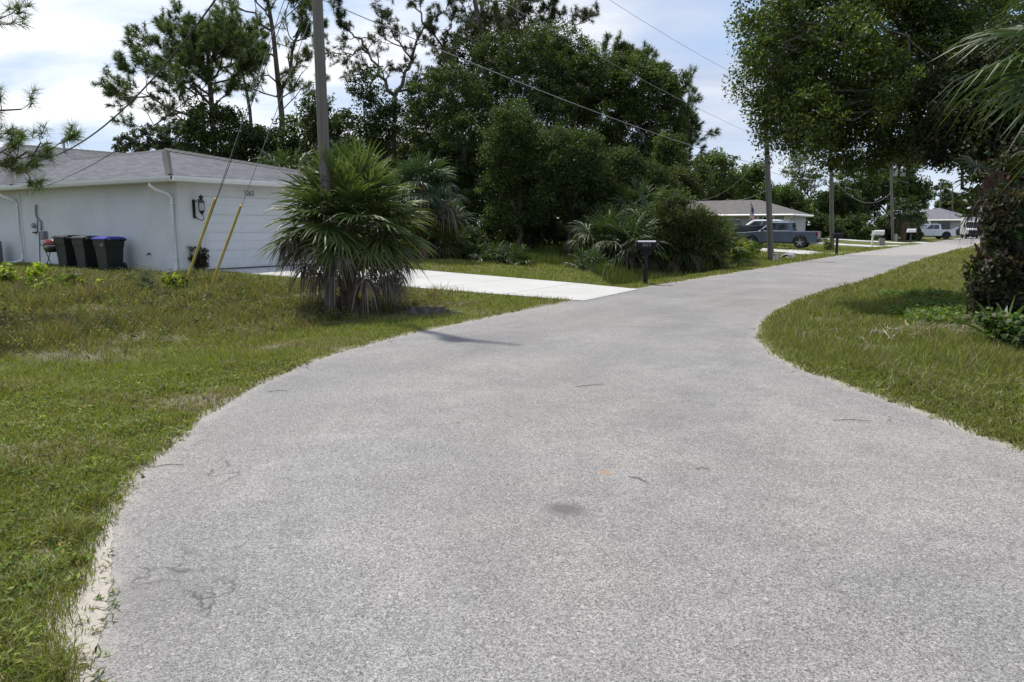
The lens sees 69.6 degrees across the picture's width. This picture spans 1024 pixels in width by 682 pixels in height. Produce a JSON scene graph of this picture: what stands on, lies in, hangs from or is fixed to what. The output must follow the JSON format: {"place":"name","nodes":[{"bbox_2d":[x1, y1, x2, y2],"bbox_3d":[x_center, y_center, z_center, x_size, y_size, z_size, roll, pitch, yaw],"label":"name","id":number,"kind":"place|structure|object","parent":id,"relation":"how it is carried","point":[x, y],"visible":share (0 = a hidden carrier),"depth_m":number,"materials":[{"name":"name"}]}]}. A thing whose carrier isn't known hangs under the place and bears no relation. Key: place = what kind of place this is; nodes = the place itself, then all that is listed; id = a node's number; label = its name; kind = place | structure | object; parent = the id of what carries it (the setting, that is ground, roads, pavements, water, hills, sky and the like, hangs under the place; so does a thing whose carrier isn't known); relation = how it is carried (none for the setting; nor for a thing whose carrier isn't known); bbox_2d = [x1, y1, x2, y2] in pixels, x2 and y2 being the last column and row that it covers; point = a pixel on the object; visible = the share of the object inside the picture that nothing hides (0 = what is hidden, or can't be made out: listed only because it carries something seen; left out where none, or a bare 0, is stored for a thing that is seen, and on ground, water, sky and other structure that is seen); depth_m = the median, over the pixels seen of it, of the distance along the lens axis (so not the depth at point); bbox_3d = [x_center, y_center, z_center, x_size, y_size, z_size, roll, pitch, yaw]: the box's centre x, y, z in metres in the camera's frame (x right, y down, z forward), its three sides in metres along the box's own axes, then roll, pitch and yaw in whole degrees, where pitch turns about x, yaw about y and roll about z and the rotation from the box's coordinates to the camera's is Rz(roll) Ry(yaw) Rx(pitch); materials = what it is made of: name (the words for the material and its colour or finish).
{"place":"outdoors","nodes":[
{"label":"outdoors","id":0,"kind":"place"},
{"bbox_2d":[210,265,638,300],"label":"driveway","id":1,"kind":"structure","parent":0,"point":[521,286],"depth_m":19.07,"materials":[{"name":"concrete"}]},
{"bbox_2d":[0,0,1021,226],"label":"sky","id":2,"kind":"structure","parent":0,"point":[74,39],"materials":[{"name":"white"}]},
{"bbox_2d":[0,231,1023,681],"bbox_3d":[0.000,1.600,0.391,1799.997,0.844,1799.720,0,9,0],"label":"ground","id":3,"kind":"structure","parent":0,"point":[98,547],"depth_m":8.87,"materials":[{"name":"green plant"}]},
{"bbox_2d":[0,261,47,284],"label":"weed plant","id":4,"kind":"object","parent":3,"relation":"on","point":[6,271],"visible":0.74,"depth_m":15.85,"materials":[{"name":"green plant"}]},
{"bbox_2d":[0,0,87,198],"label":"pine tree","id":5,"kind":"object","parent":3,"relation":"on","point":[15,143],"visible":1,"depth_m":12.08,"materials":[{"name":"green plant"}]},
{"bbox_2d":[51,235,81,267],"bbox_3d":[-13.915,-2.823,23.181,0.880,1.020,0.660,6,11,33],"label":"wheelie bin","id":6,"kind":"object","parent":3,"relation":"on","point":[65,251],"visible":0.57,"depth_m":22.95,"materials":[{"name":"black plastic"}]},
{"bbox_2d":[53,520,113,681],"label":"sand","id":7,"kind":"structure","parent":3,"relation":"on","point":[102,586],"depth_m":3.09,"materials":[{"name":"beige sand"}]},
{"bbox_2d":[70,236,98,268],"bbox_3d":[-12.976,-2.715,22.581,0.880,1.020,0.660,6,11,33],"label":"wheelie bin","id":8,"kind":"object","parent":3,"relation":"on","point":[85,253],"visible":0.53,"depth_m":22.36,"materials":[{"name":"black plastic"}]},
{"bbox_2d":[91,236,126,270],"bbox_3d":[-11.961,-2.601,21.931,0.880,1.020,0.660,6,11,33],"label":"wheelie bin","id":9,"kind":"object","parent":3,"relation":"on","point":[109,251],"visible":0.94,"depth_m":21.76,"materials":[{"name":"black plastic"}]},
{"bbox_2d":[124,265,157,289],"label":"weed plant","id":10,"kind":"object","parent":3,"relation":"on","point":[144,278],"visible":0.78,"depth_m":15.79,"materials":[{"name":"green plant"}]},
{"bbox_2d":[111,120,197,152],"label":"distant oak","id":11,"kind":"object","parent":3,"relation":"on","point":[163,142],"visible":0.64,"depth_m":72.50,"materials":[{"name":"green plant"}]},
{"bbox_2d":[90,0,271,153],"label":"pine tree","id":12,"kind":"object","parent":3,"relation":"on","point":[221,37],"visible":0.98,"depth_m":38.67,"materials":[{"name":"green plant"}]},
{"bbox_2d":[188,246,209,270],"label":"shrub","id":13,"kind":"object","parent":3,"relation":"on","point":[202,258],"visible":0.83,"depth_m":21.41,"materials":[{"name":"green plant"}]},
{"bbox_2d":[0,139,409,272],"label":"house","id":14,"kind":"structure","parent":3,"relation":"on","point":[152,207],"depth_m":23.06,"materials":[{"name":"white paint"}]},
{"bbox_2d":[203,196,321,269],"bbox_3d":[-7.686,-3.484,23.684,0.027,2.156,4.930,6,11,33],"label":"garage door","id":15,"kind":"structure","parent":14,"relation":"in","point":[251,218],"depth_m":22.72,"materials":[{"name":"white paint"}]},
{"bbox_2d":[168,92,275,160],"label":"leafy tree","id":16,"kind":"object","parent":3,"relation":"on","point":[196,127],"visible":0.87,"depth_m":37.64,"materials":[{"name":"green plant"}]},
{"bbox_2d":[0,264,476,367],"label":"dry weeds","id":17,"kind":"object","parent":3,"relation":"on","point":[51,335],"visible":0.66,"depth_m":12.94,"materials":[{"name":"green plant"}]},
{"bbox_2d":[211,0,270,125],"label":"pine tree","id":18,"kind":"object","parent":3,"relation":"on","point":[254,20],"visible":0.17,"depth_m":49.88,"materials":[{"name":"green plant"}]},
{"bbox_2d":[195,121,317,166],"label":"leafy tree","id":19,"kind":"object","parent":3,"relation":"on","point":[276,131],"visible":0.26,"depth_m":38.68,"materials":[{"name":"green plant"}]},
{"bbox_2d":[202,0,330,166],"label":"pine tree","id":20,"kind":"object","parent":3,"relation":"on","point":[302,17],"visible":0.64,"depth_m":47.59,"materials":[{"name":"green plant"}]},
{"bbox_2d":[253,145,316,170],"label":"cabbage palm","id":21,"kind":"object","parent":3,"relation":"on","point":[283,161],"visible":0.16,"depth_m":29.74,"materials":[{"name":"green plant"}]},
{"bbox_2d":[271,84,368,166],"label":"vine covered tree","id":22,"kind":"object","parent":3,"relation":"on","point":[308,127],"visible":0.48,"depth_m":38.66,"materials":[{"name":"green plant"}]},
{"bbox_2d":[312,0,336,315],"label":"utility pole","id":23,"kind":"object","parent":3,"relation":"on","point":[320,79],"visible":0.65,"depth_m":13.15,"materials":[{"name":"grey wood"}]},
{"bbox_2d":[45,0,215,159],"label":"service cable","id":24,"kind":"object","parent":23,"relation":"attached to","point":[173,54],"visible":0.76,"depth_m":17.50,"materials":[{"name":"black rubber"}]},
{"bbox_2d":[47,0,304,185],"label":"phone cable","id":25,"kind":"object","parent":23,"relation":"attached to","point":[193,95],"visible":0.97,"depth_m":16.22,"materials":[{"name":"black rubber"}]},
{"bbox_2d":[186,1,283,279],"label":"guy wire","id":26,"kind":"object","parent":23,"relation":"attached to","point":[202,235],"visible":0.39,"depth_m":15.58,"materials":[{"name":"metal"}]},
{"bbox_2d":[210,14,311,286],"bbox_3d":[-5.178,-3.534,14.893,4.680,5.420,0.044,8,12,41],"label":"guy wire","id":27,"kind":"object","parent":23,"relation":"attached to","point":[229,236],"visible":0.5,"depth_m":15.65,"materials":[{"name":"metal"}]},
{"bbox_2d":[294,139,390,224],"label":"cabbage palm","id":28,"kind":"object","parent":3,"relation":"on","point":[336,148],"visible":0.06,"depth_m":25.97,"materials":[{"name":"green plant"}]},
{"bbox_2d":[255,137,438,318],"bbox_3d":[-3.095,-2.029,14.054,3.436,3.530,3.452,0,9,0],"label":"cabbage palm","id":29,"kind":"object","parent":3,"relation":"on","point":[357,185],"visible":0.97,"depth_m":13.40,"materials":[{"name":"green plant"}]},
{"bbox_2d":[340,64,409,199],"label":"vine covered tree","id":30,"kind":"object","parent":3,"relation":"on","point":[375,124],"visible":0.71,"depth_m":40.24,"materials":[{"name":"green plant"}]},
{"bbox_2d":[325,0,465,243],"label":"pine tree","id":31,"kind":"object","parent":3,"relation":"on","point":[387,13],"visible":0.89,"depth_m":41.88,"materials":[{"name":"green plant"}]},
{"bbox_2d":[382,149,470,259],"bbox_3d":[-3.314,-4.931,26.982,3.313,4.246,3.592,-7,11,-39],"label":"cabbage palm","id":32,"kind":"object","parent":3,"relation":"on","point":[413,170],"visible":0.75,"depth_m":26.54,"materials":[{"name":"green plant"}]},
{"bbox_2d":[407,306,449,315],"bbox_3d":[-1.567,-0.554,13.826,0.849,0.208,0.358,0,9,0],"label":"debris heap","id":33,"kind":"object","parent":3,"relation":"on","point":[420,309],"visible":0.71,"depth_m":13.72,"materials":[{"name":"grey"}]},
{"bbox_2d":[400,220,463,258],"bbox_3d":[-3.006,-3.713,27.428,2.483,1.703,1.618,0,9,0],"label":"bush","id":34,"kind":"object","parent":3,"relation":"on","point":[435,233],"visible":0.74,"depth_m":27.17,"materials":[{"name":"green plant"}]},
{"bbox_2d":[396,195,478,259],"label":"cabbage palm","id":35,"kind":"object","parent":3,"relation":"on","point":[462,216],"visible":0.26,"depth_m":28.11,"materials":[{"name":"green plant"}]},
{"bbox_2d":[341,0,545,226],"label":"oak tree","id":36,"kind":"object","parent":3,"relation":"on","point":[467,45],"visible":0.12,"depth_m":44.79,"materials":[{"name":"green plant"}]},
{"bbox_2d":[399,59,505,244],"bbox_3d":[-2.727,-9.642,38.973,6.951,10.109,5.562,0,9,0],"label":"oak tree","id":37,"kind":"object","parent":3,"relation":"on","point":[454,111],"visible":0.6,"depth_m":38.42,"materials":[{"name":"green plant"}]},
{"bbox_2d":[444,223,492,248],"bbox_3d":[-2.115,-4.574,33.519,2.253,1.592,3.558,-7,11,-37],"label":"bush","id":38,"kind":"object","parent":3,"relation":"on","point":[474,237],"visible":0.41,"depth_m":32.37,"materials":[{"name":"green plant"}]},
{"bbox_2d":[451,237,489,260],"bbox_3d":[-1.646,-3.479,28.392,1.906,1.166,2.104,0,9,0],"label":"saw palmetto","id":39,"kind":"object","parent":3,"relation":"on","point":[474,248],"visible":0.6,"depth_m":28.06,"materials":[{"name":"green plant"}]},
{"bbox_2d":[467,239,511,262],"bbox_3d":[-0.759,-3.082,27.391,2.062,1.477,1.975,0,9,0],"label":"saw palmetto","id":40,"kind":"object","parent":3,"relation":"on","point":[485,256],"visible":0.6,"depth_m":27.12,"materials":[{"name":"green plant"}]},
{"bbox_2d":[475,213,518,246],"bbox_3d":[-0.838,-5.477,37.531,3.298,2.168,2.950,0,9,0],"label":"bush","id":41,"kind":"object","parent":3,"relation":"on","point":[511,239],"visible":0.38,"depth_m":36.93,"materials":[{"name":"green plant"}]},
{"bbox_2d":[0,266,1023,681],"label":"lawn weeds","id":42,"kind":"object","parent":3,"relation":"on","point":[146,414],"visible":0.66,"depth_m":7.68,"materials":[{"name":"green plant"}]},
{"bbox_2d":[421,0,602,245],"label":"pine tree","id":43,"kind":"object","parent":3,"relation":"on","point":[511,13],"visible":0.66,"depth_m":41.63,"materials":[{"name":"green plant"}]},
{"bbox_2d":[489,241,536,264],"bbox_3d":[0.039,-3.050,26.880,1.867,1.231,2.096,0,9,0],"label":"saw palmetto","id":44,"kind":"object","parent":3,"relation":"on","point":[515,252],"visible":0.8,"depth_m":26.72,"materials":[{"name":"green plant"}]},
{"bbox_2d":[473,95,563,247],"bbox_3d":[0.299,-7.195,32.788,4.207,7.128,3.150,-3,9,-20],"label":"bushy tree","id":45,"kind":"object","parent":3,"relation":"on","point":[515,147],"visible":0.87,"depth_m":32.21,"materials":[{"name":"green plant"}]},
{"bbox_2d":[466,19,593,249],"bbox_3d":[0.840,-11.115,40.049,7.942,12.613,6.059,0,9,0],"label":"oak tree","id":46,"kind":"object","parent":3,"relation":"on","point":[535,97],"visible":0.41,"depth_m":38.75,"materials":[{"name":"green plant"}]},
{"bbox_2d":[364,126,714,208],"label":"oak tree","id":47,"kind":"object","parent":3,"relation":"on","point":[404,149],"visible":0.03,"depth_m":45.22,"materials":[{"name":"green plant"}]},
{"bbox_2d":[515,215,583,250],"bbox_3d":[1.820,-4.870,33.826,3.386,2.223,2.751,0,9,0],"label":"bush","id":48,"kind":"object","parent":3,"relation":"on","point":[537,235],"visible":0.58,"depth_m":33.52,"materials":[{"name":"green plant"}]},
{"bbox_2d":[521,120,622,252],"bbox_3d":[2.726,-6.602,32.425,4.436,6.076,3.593,-5,10,-28],"label":"bushy tree","id":49,"kind":"object","parent":3,"relation":"on","point":[583,186],"visible":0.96,"depth_m":31.68,"materials":[{"name":"green plant"}]},
{"bbox_2d":[514,28,651,246],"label":"oak tree","id":50,"kind":"object","parent":3,"relation":"on","point":[545,119],"visible":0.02,"depth_m":44.80,"materials":[{"name":"green plant"}]},
{"bbox_2d":[533,17,640,247],"bbox_3d":[4.187,-11.428,41.129,7.077,12.906,5.681,0,9,0],"label":"oak tree","id":51,"kind":"object","parent":3,"relation":"on","point":[590,117],"visible":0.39,"depth_m":39.79,"materials":[{"name":"green plant"}]},
{"bbox_2d":[564,245,611,270],"bbox_3d":[2.773,-2.818,26.423,2.002,1.370,2.047,5,10,27],"label":"saw palmetto","id":52,"kind":"object","parent":3,"relation":"on","point":[591,256],"visible":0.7,"depth_m":26.27,"materials":[{"name":"green plant"}]},
{"bbox_2d":[561,207,640,265],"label":"fan palm","id":53,"kind":"object","parent":3,"relation":"on","point":[600,228],"visible":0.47,"depth_m":28.38,"materials":[{"name":"green plant"}]},
{"bbox_2d":[569,200,647,250],"bbox_3d":[4.498,-4.551,30.834,4.320,2.803,2.006,-1,9,-8],"label":"bush","id":54,"kind":"object","parent":3,"relation":"on","point":[610,207],"visible":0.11,"depth_m":30.58,"materials":[{"name":"green plant"}]},
{"bbox_2d":[599,30,661,242],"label":"pine tree","id":55,"kind":"object","parent":3,"relation":"on","point":[646,49],"visible":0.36,"depth_m":42.72,"materials":[{"name":"green plant"}]},
{"bbox_2d":[593,211,673,272],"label":"fan palm","id":56,"kind":"object","parent":3,"relation":"on","point":[629,245],"visible":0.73,"depth_m":27.38,"materials":[{"name":"green plant"}]},
{"bbox_2d":[607,175,666,258],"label":"fan palm","id":57,"kind":"object","parent":3,"relation":"on","point":[643,189],"visible":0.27,"depth_m":31.15,"materials":[{"name":"green plant"}]},
{"bbox_2d":[584,143,693,221],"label":"bushy tree","id":58,"kind":"object","parent":3,"relation":"on","point":[627,162],"visible":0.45,"depth_m":32.97,"materials":[{"name":"green plant"}]},
{"bbox_2d":[592,47,694,189],"bbox_3d":[7.137,-10.338,40.243,5.826,11.024,4.485,0,9,0],"label":"oak tree","id":59,"kind":"object","parent":3,"relation":"on","point":[640,111],"visible":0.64,"depth_m":39.15,"materials":[{"name":"green plant"}]},
{"bbox_2d":[636,240,659,283],"bbox_3d":[3.760,-2.134,20.421,0.649,1.317,0.201,1,9,6],"label":"mailbox","id":60,"kind":"object","parent":3,"relation":"on","point":[646,247],"visible":0.99,"depth_m":20.32,"materials":[{"name":"black metal"}]},
{"bbox_2d":[620,193,682,270],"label":"fan palm","id":61,"kind":"object","parent":3,"relation":"on","point":[644,205],"visible":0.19,"depth_m":28.83,"materials":[{"name":"green plant"}]},
{"bbox_2d":[648,127,695,169],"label":"oak tree","id":62,"kind":"object","parent":3,"relation":"on","point":[668,150],"visible":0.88,"depth_m":36.25,"materials":[{"name":"green plant"}]},
{"bbox_2d":[362,300,993,342],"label":"dead leaf litter","id":63,"kind":"object","parent":3,"relation":"on","point":[873,331],"visible":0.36,"depth_m":10.70,"materials":[{"name":"brown plant"}]},
{"bbox_2d":[640,206,716,274],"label":"fan palm","id":64,"kind":"object","parent":3,"relation":"on","point":[675,262],"visible":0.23,"depth_m":27.99,"materials":[{"name":"green plant"}]},
{"bbox_2d":[642,58,720,168],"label":"pine tree","id":65,"kind":"object","parent":3,"relation":"on","point":[696,123],"visible":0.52,"depth_m":39.27,"materials":[{"name":"green plant"}]},
{"bbox_2d":[634,182,736,273],"bbox_3d":[6.469,-4.122,27.896,4.165,3.765,2.099,0,9,0],"label":"bush","id":66,"kind":"object","parent":3,"relation":"on","point":[682,221],"visible":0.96,"depth_m":27.54,"materials":[{"name":"green plant"}]},
{"bbox_2d":[560,200,813,230],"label":"house","id":67,"kind":"structure","parent":3,"relation":"on","point":[738,209],"depth_m":62.44,"materials":[{"name":"grey paint"}]},
{"bbox_2d":[665,161,720,207],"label":"tree","id":68,"kind":"object","parent":3,"relation":"on","point":[699,174],"visible":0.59,"depth_m":34.28,"materials":[{"name":"green plant"}]},
{"bbox_2d":[660,207,731,272],"bbox_3d":[7.335,-3.436,30.099,3.663,4.081,3.643,0,9,0],"label":"bush","id":69,"kind":"object","parent":3,"relation":"on","point":[702,258],"visible":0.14,"depth_m":29.21,"materials":[{"name":"green plant"}]},
{"bbox_2d":[690,146,750,200],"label":"oak tree","id":70,"kind":"object","parent":3,"relation":"on","point":[727,179],"visible":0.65,"depth_m":70.19,"materials":[{"name":"green plant"}]},
{"bbox_2d":[684,218,760,268],"bbox_3d":[8.346,-2.996,30.381,3.695,4.198,3.400,0,9,0],"label":"bush","id":71,"kind":"object","parent":3,"relation":"on","point":[736,251],"visible":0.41,"depth_m":29.80,"materials":[{"name":"green plant"}]},
{"bbox_2d":[734,157,783,205],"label":"oak tree","id":72,"kind":"object","parent":3,"relation":"on","point":[754,175],"visible":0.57,"depth_m":75.34,"materials":[{"name":"green plant"}]},
{"bbox_2d":[508,246,1023,452],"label":"verge grass","id":73,"kind":"structure","parent":3,"relation":"on","point":[995,394],"depth_m":8.99,"materials":[{"name":"green plant"}]},
{"bbox_2d":[763,117,776,260],"bbox_3d":[12.059,-7.509,34.539,0.983,8.328,0.365,0,9,0],"label":"utility pole","id":74,"kind":"object","parent":3,"relation":"on","point":[770,244],"visible":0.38,"depth_m":34.66,"materials":[{"name":"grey wood"}]},
{"bbox_2d":[323,0,763,165],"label":"power line","id":75,"kind":"object","parent":74,"relation":"attached to","point":[503,75],"visible":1,"depth_m":16.95,"materials":[{"name":"metal"}]},
{"bbox_2d":[772,181,819,222],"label":"oak tree","id":76,"kind":"object","parent":3,"relation":"on","point":[792,198],"visible":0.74,"depth_m":77.13,"materials":[{"name":"green plant"}]},
{"bbox_2d":[778,145,833,198],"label":"slender tree","id":77,"kind":"object","parent":3,"relation":"on","point":[803,183],"visible":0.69,"depth_m":82.79,"materials":[{"name":"green plant"}]},
{"bbox_2d":[805,211,845,237],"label":"bush","id":78,"kind":"object","parent":3,"relation":"on","point":[821,222],"visible":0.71,"depth_m":78.62,"materials":[{"name":"green plant"}]},
{"bbox_2d":[829,153,834,249],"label":"utility pole","id":79,"kind":"object","parent":3,"relation":"on","point":[831,197],"visible":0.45,"depth_m":51.13,"materials":[{"name":"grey wood"}]},
{"bbox_2d":[809,179,866,236],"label":"oak tree","id":80,"kind":"object","parent":3,"relation":"on","point":[844,202],"visible":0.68,"depth_m":82.88,"materials":[{"name":"green plant"}]},
{"bbox_2d":[834,211,881,239],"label":"bush","id":81,"kind":"object","parent":3,"relation":"on","point":[860,227],"visible":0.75,"depth_m":78.32,"materials":[{"name":"green plant"}]},
{"bbox_2d":[828,148,909,225],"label":"oak tree","id":82,"kind":"object","parent":3,"relation":"on","point":[873,190],"visible":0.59,"depth_m":87.60,"materials":[{"name":"green plant"}]},
{"bbox_2d":[721,0,1023,183],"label":"live oak","id":83,"kind":"object","parent":3,"relation":"on","point":[798,97],"visible":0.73,"depth_m":14.51,"materials":[{"name":"green plant"}]},
{"bbox_2d":[874,213,907,239],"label":"bush","id":84,"kind":"object","parent":3,"relation":"on","point":[887,229],"visible":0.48,"depth_m":82.02,"materials":[{"name":"green plant"}]},
{"bbox_2d":[859,152,927,212],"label":"oak tree","id":85,"kind":"object","parent":3,"relation":"on","point":[905,180],"visible":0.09,"depth_m":91.33,"materials":[{"name":"green plant"}]},
{"bbox_2d":[890,161,905,240],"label":"utility pole","id":86,"kind":"object","parent":3,"relation":"on","point":[892,173],"visible":0.66,"depth_m":76.79,"materials":[{"name":"brown wood"}]},
{"bbox_2d":[878,194,929,240],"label":"cabbage palm","id":87,"kind":"object","parent":3,"relation":"on","point":[903,216],"visible":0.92,"depth_m":78.33,"materials":[{"name":"green plant"}]},
{"bbox_2d":[896,175,935,216],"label":"oak tree","id":88,"kind":"object","parent":3,"relation":"on","point":[924,194],"visible":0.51,"depth_m":90.57,"materials":[{"name":"green plant"}]},
{"bbox_2d":[920,224,955,238],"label":"pickup truck","id":89,"kind":"object","parent":3,"relation":"on","point":[936,231],"visible":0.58,"depth_m":91.05,"materials":[{"name":"white paint"}]},
{"bbox_2d":[920,208,964,236],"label":"house","id":90,"kind":"structure","parent":3,"relation":"on","point":[946,219],"depth_m":118.74,"materials":[{"name":"grey paint"}]},
{"bbox_2d":[931,179,962,212],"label":"oak tree","id":91,"kind":"object","parent":3,"relation":"on","point":[946,199],"visible":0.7,"depth_m":160.93,"materials":[{"name":"green plant"}]},
{"bbox_2d":[873,284,1023,326],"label":"ground cover","id":92,"kind":"object","parent":3,"relation":"on","point":[945,305],"visible":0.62,"depth_m":12.75,"materials":[{"name":"green plant"}]},
{"bbox_2d":[894,15,1023,295],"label":"palm tree","id":93,"kind":"object","parent":3,"relation":"on","point":[935,153],"visible":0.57,"depth_m":13.24,"materials":[{"name":"green plant"}]},
{"bbox_2d":[923,0,1023,211],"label":"cabbage palm","id":94,"kind":"object","parent":3,"relation":"on","point":[1010,65],"visible":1,"depth_m":6.90,"materials":[{"name":"green plant"}]},
{"bbox_2d":[948,149,1023,308],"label":"cabbage palm","id":95,"kind":"object","parent":3,"relation":"on","point":[986,177],"visible":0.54,"depth_m":11.44,"materials":[{"name":"green plant"}]},
{"bbox_2d":[959,127,1023,314],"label":"bush","id":96,"kind":"object","parent":3,"relation":"on","point":[997,276],"visible":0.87,"depth_m":10.87,"materials":[{"name":"green plant"}]},
{"bbox_2d":[961,296,1023,341],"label":"palmetto seedling","id":97,"kind":"object","parent":3,"relation":"on","point":[999,309],"visible":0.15,"depth_m":9.70,"materials":[{"name":"green plant"}]},
{"bbox_2d":[973,307,1023,350],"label":"vine","id":98,"kind":"object","parent":3,"relation":"on","point":[1010,327],"visible":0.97,"depth_m":9.10,"materials":[{"name":"green plant"}]},
{"bbox_2d":[93,235,1023,681],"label":"road","id":99,"kind":"structure","parent":0,"point":[471,501],"depth_m":4.06,"materials":[{"name":"grey asphalt"}]},
{"bbox_2d":[394,244,731,284],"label":"tall grass","id":100,"kind":"structure","parent":0,"point":[555,256],"depth_m":27.65,"materials":[{"name":"green plant"}]},
{"bbox_2d":[697,247,860,254],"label":"driveway","id":101,"kind":"structure","parent":0,"point":[800,252],"depth_m":45.21,"materials":[{"name":"concrete"}]},
{"bbox_2d":[736,221,821,247],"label":"pickup truck","id":102,"kind":"object","parent":101,"relation":"on","point":[786,232],"visible":0.77,"depth_m":48.15,"materials":[{"name":"grey metal"}]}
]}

